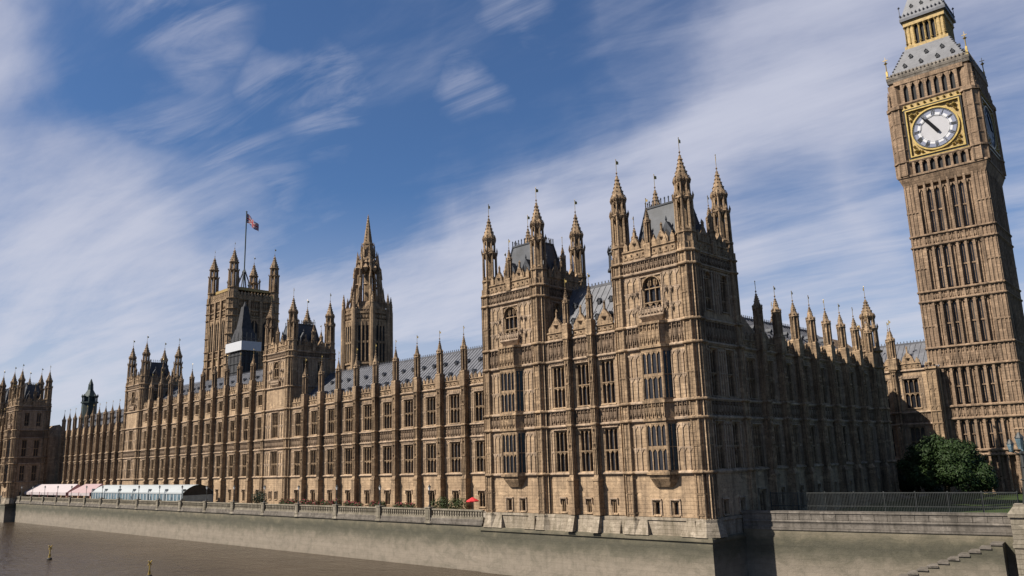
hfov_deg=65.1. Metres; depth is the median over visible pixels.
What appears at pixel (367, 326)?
window
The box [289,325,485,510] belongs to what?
river wing
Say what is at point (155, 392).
window
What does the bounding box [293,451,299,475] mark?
window
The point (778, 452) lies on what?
window
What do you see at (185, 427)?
window
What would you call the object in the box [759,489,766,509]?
window
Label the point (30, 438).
river pavilion
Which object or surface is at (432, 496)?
window
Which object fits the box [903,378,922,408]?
window
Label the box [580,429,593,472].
window
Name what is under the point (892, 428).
window
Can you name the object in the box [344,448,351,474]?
window
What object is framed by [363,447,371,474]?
window
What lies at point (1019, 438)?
bridge lamp
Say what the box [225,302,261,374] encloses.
scaffolded tower
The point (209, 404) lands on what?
window
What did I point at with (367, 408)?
window
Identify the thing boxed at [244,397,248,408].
window
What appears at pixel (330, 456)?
window
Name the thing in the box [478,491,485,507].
window
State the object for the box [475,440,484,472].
window
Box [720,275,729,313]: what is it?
window
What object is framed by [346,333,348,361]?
window
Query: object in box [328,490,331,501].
window
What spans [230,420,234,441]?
window
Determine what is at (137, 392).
turreted tower
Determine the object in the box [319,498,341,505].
terrace shrubs
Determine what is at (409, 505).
terrace shrubs
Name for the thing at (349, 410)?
window
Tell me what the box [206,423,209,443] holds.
window
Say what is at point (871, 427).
window
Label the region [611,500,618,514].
window
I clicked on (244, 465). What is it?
window
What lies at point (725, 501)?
window
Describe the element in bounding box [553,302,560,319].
window
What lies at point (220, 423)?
window
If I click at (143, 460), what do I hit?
window
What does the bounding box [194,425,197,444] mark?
window
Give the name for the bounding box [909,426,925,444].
window
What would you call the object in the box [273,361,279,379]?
window
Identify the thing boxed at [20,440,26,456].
window
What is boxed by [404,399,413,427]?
window
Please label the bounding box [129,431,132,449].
window
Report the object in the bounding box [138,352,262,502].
range
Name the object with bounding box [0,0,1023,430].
sky
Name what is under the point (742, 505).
window
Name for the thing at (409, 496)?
window
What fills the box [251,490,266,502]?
terrace shrubs
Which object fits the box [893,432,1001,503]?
broad tree
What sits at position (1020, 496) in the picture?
lawn
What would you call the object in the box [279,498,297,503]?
terrace shrubs
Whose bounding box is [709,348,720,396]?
window
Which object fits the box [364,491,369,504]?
window
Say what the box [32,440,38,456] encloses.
window
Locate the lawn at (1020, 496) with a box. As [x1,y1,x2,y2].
[827,494,1022,512]
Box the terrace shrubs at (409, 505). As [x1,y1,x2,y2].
[392,501,416,507]
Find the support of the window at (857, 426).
in the garden wing at (821, 421)
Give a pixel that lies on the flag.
(253, 224)
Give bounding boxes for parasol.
[466,497,478,509]
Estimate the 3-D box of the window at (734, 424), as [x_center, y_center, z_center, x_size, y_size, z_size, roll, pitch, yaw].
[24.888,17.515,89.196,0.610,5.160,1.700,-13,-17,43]
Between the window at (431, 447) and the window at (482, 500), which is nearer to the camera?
the window at (482, 500)
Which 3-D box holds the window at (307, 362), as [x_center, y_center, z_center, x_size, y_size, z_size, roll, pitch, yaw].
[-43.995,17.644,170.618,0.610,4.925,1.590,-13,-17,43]
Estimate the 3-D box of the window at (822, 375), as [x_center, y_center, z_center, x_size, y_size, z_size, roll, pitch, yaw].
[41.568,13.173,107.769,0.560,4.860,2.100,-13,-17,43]
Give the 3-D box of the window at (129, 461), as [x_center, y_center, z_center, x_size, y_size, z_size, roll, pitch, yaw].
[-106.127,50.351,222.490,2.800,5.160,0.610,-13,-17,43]
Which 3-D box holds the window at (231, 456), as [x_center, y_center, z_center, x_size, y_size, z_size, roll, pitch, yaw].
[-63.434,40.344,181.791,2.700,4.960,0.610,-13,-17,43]
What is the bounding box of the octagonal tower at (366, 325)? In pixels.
[340,216,392,370]
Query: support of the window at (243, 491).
in the range
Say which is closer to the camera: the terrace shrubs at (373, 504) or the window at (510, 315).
the window at (510, 315)
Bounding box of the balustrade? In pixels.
[16,496,484,522]
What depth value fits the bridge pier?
70.76 m
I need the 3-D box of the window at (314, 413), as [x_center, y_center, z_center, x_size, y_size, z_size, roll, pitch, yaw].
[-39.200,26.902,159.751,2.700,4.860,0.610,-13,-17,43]
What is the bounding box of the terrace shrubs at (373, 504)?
[367,500,386,506]
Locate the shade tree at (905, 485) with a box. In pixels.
[897,455,943,498]
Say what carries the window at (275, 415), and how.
in the turreted tower at (291, 350)
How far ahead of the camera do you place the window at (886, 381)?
138.03 m
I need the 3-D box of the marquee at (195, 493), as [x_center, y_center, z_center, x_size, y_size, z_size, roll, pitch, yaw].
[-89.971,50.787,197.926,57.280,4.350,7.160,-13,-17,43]
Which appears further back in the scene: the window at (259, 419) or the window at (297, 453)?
the window at (259, 419)
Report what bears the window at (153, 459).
in the range
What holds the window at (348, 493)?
in the river wing at (405, 431)
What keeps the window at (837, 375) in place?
in the garden wing at (821, 421)
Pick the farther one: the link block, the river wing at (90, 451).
the river wing at (90, 451)
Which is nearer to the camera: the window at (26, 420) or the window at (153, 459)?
the window at (153, 459)
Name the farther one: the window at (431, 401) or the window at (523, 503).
the window at (431, 401)
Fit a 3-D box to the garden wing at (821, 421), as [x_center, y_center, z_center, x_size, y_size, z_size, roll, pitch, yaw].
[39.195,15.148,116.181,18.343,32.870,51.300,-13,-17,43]
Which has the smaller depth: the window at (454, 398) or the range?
the window at (454, 398)
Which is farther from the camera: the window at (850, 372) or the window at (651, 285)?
the window at (850, 372)
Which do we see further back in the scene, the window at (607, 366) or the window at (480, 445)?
the window at (480, 445)
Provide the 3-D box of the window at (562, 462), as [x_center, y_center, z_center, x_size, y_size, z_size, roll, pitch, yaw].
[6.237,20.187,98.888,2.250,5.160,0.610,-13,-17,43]
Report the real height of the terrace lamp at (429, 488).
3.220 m
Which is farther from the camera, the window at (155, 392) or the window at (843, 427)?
the window at (155, 392)
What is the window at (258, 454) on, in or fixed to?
in the range
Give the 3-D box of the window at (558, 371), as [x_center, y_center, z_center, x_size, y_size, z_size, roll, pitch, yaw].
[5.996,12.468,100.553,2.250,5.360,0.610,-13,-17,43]
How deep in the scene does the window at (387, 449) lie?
141.75 m
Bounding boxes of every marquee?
[24,484,80,497]
[68,484,102,498]
[91,485,213,501]
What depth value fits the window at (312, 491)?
156.98 m
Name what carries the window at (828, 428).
in the garden wing at (821, 421)
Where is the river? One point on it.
(24, 550)
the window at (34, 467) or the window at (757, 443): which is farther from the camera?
the window at (34, 467)
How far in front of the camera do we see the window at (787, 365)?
101.50 m
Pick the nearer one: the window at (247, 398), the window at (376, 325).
the window at (247, 398)
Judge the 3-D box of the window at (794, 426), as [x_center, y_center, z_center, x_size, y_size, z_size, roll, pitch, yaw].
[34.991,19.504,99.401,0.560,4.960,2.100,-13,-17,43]
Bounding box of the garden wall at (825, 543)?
[742,510,1018,575]
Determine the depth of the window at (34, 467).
260.02 m
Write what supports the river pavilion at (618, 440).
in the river
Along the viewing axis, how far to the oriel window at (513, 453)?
103.86 m
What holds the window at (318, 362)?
in the turreted tower at (291, 350)
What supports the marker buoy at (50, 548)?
on the river
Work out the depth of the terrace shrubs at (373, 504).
136.13 m
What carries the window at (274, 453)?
in the turreted tower at (291, 350)
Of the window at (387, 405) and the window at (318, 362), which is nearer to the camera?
the window at (387, 405)
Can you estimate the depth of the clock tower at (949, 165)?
135.10 m
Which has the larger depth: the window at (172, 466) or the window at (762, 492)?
the window at (172, 466)
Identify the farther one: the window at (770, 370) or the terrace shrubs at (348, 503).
the terrace shrubs at (348, 503)
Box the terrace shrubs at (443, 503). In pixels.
[430,496,466,512]
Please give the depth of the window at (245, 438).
179.58 m
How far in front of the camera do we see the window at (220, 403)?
189.49 m
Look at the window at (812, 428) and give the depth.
103.25 m
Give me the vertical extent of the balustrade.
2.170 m
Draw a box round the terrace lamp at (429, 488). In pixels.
[428,484,430,506]
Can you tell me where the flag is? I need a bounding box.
[247,214,258,230]
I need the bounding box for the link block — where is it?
[857,320,956,493]
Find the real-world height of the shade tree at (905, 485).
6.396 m
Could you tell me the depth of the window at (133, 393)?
227.07 m
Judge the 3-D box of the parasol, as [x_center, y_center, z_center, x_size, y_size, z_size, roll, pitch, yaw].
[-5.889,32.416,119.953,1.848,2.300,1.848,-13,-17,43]
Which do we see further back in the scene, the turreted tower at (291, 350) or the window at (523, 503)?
the turreted tower at (291, 350)
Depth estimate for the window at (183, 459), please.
199.70 m
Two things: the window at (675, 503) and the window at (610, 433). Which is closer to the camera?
the window at (675, 503)
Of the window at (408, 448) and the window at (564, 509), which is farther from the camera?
the window at (408, 448)
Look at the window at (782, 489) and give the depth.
95.24 m
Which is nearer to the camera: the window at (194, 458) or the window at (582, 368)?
the window at (582, 368)
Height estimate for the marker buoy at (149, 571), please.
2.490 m
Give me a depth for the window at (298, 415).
164.35 m
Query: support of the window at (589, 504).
in the river pavilion at (618, 440)
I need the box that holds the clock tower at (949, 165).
[883,0,1023,493]
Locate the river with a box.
[0,522,511,575]
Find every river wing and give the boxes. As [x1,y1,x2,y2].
[55,400,123,498]
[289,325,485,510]
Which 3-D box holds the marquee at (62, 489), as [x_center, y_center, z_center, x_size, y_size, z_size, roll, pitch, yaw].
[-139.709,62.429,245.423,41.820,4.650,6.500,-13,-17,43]
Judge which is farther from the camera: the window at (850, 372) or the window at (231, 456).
the window at (231, 456)
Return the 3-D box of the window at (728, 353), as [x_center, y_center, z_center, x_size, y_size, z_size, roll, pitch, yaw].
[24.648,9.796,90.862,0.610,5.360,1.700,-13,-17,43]
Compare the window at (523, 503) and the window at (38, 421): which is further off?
the window at (38, 421)
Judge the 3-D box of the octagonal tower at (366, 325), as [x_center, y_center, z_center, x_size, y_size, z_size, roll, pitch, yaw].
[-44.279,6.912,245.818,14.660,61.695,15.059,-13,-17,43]
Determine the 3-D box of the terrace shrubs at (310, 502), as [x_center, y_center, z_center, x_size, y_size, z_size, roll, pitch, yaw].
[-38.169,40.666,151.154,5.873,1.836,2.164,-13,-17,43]
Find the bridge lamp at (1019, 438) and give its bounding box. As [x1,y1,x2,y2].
[1006,432,1023,503]
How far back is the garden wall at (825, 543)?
79.33 m
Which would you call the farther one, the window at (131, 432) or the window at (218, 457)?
the window at (131, 432)
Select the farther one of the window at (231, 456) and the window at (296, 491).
the window at (231, 456)
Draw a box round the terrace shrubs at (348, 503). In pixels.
[343,500,363,505]
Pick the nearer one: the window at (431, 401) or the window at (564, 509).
the window at (564, 509)
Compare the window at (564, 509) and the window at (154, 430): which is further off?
the window at (154, 430)
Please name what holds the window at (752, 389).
in the garden wing at (821, 421)
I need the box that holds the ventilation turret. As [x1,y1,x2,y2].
[81,379,98,423]
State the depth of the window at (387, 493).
140.49 m
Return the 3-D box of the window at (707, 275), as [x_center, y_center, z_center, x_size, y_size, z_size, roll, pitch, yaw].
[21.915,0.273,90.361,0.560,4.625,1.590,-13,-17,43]
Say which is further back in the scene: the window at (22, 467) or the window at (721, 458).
the window at (22, 467)
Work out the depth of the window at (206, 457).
190.98 m
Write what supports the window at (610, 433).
in the river pavilion at (618, 440)
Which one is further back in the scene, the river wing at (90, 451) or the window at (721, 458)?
the river wing at (90, 451)
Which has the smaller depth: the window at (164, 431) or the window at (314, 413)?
the window at (314, 413)
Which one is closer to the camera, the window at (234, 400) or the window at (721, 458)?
the window at (721, 458)
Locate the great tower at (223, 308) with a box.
[203,211,279,380]
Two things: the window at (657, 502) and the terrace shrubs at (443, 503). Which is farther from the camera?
the terrace shrubs at (443, 503)
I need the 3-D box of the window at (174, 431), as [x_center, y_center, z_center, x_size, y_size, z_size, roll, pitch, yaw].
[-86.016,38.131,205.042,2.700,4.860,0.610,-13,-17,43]
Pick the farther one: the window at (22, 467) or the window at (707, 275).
the window at (22, 467)
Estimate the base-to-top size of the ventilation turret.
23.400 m
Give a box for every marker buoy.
[47,545,52,559]
[147,560,151,575]
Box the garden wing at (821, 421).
[741,281,900,510]
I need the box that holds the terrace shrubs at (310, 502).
[299,499,319,504]
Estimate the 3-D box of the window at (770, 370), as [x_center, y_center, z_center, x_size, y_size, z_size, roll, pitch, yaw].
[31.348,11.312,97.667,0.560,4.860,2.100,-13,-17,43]
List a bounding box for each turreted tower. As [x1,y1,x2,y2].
[118,336,182,484]
[259,293,335,503]
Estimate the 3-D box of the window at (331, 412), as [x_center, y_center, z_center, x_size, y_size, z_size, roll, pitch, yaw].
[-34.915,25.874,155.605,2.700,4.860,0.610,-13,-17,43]
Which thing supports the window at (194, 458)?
in the range
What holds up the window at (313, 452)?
in the river wing at (405, 431)
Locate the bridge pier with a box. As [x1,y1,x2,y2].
[1007,503,1023,575]
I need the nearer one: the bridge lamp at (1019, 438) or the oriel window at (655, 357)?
the bridge lamp at (1019, 438)
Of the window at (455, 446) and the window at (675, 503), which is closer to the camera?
the window at (675, 503)
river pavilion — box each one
[0,364,61,522]
[479,137,763,575]
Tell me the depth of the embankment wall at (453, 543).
137.58 m
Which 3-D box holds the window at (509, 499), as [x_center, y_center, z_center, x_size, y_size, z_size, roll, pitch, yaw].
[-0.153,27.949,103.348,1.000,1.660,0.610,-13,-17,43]
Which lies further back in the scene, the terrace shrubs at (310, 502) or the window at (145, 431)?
the window at (145, 431)
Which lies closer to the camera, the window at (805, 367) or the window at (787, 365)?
the window at (787, 365)
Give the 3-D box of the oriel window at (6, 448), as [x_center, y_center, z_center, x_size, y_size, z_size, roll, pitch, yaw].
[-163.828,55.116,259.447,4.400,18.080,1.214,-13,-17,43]
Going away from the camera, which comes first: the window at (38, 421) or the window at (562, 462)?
the window at (562, 462)
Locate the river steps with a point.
(991, 559)
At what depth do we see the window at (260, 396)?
176.63 m
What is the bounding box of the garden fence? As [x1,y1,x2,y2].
[770,491,1018,512]
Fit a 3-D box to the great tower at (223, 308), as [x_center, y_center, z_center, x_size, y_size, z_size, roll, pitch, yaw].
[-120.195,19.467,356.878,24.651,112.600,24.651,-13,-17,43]
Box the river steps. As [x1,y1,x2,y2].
[898,541,1009,575]
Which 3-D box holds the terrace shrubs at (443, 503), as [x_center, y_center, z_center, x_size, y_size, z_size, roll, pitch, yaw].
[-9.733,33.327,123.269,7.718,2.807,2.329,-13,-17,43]
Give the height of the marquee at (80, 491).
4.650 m
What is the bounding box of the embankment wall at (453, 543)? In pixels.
[14,501,484,571]
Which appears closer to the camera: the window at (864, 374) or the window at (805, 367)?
the window at (805, 367)
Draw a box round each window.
[0,430,10,486]
[18,465,24,480]
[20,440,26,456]
[24,412,29,425]
[31,465,36,480]
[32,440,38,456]
[36,413,41,425]
[126,460,130,478]
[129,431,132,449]
[131,392,134,405]
[141,460,143,478]
[143,431,145,448]
[150,459,153,478]
[152,430,155,448]
[153,390,157,400]
[161,459,163,477]
[162,429,165,447]
[171,458,173,477]
[172,428,175,446]
[181,458,184,477]
[183,426,186,445]
[192,457,195,477]
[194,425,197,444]
[203,456,207,477]
[206,403,210,413]
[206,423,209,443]
[216,456,219,476]
[218,401,222,411]
[218,422,221,442]
[228,455,232,476]
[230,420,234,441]
[232,399,235,409]
[241,454,246,476]
[241,490,244,501]
[243,419,247,440]
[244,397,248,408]
[255,453,259,476]
[257,395,261,406]
[257,417,260,439]
[271,413,277,438]
[271,451,276,475]
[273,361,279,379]
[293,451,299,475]
[294,413,300,436]
[295,490,297,502]
[303,360,308,382]
[309,450,316,475]
[310,410,317,435]
[311,490,314,501]
[316,361,322,382]
[327,408,334,433]
[327,449,333,474]
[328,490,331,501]
[344,406,352,432]
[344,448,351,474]
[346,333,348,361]
[346,490,350,500]
[358,325,368,359]
[363,404,371,430]
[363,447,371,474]
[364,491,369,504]
[376,325,383,360]
[383,402,391,429]
[384,446,391,473]
[385,491,389,505]
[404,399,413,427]
[404,444,413,473]
[407,491,411,503]
[426,396,435,425]
[426,443,435,473]
[428,491,434,505]
[449,393,460,423]
[450,442,460,472]
[453,491,458,506]
[474,391,483,421]
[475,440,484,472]
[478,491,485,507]
[498,345,526,486]
[503,306,517,339]
[507,498,512,511]
[520,499,525,511]
[552,365,565,409]
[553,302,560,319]
[555,430,568,472]
[561,499,566,512]
[577,362,589,406]
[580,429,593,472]
[586,499,592,513]
[600,359,616,404]
[604,427,620,471]
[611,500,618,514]
[637,320,679,486]
[641,274,662,314]
[654,500,661,515]
[672,501,680,516]
[703,271,713,310]
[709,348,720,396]
[715,422,726,468]
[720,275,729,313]
[724,499,729,515]
[726,351,736,397]
[732,422,742,467]
[740,498,743,513]
[746,358,758,399]
[752,424,764,467]
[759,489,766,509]
[767,361,776,400]
[774,425,782,466]
[781,487,785,509]
[786,363,794,401]
[793,425,801,465]
[804,366,811,402]
[810,425,818,464]
[820,368,827,403]
[827,426,834,463]
[836,370,842,404]
[842,426,849,462]
[850,372,856,405]
[857,426,863,461]
[864,374,870,406]
[871,427,876,460]
[886,381,891,409]
[892,428,897,457]
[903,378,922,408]
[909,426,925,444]
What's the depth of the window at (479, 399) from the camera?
127.03 m
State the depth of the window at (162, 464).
208.37 m
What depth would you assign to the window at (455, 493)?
128.06 m

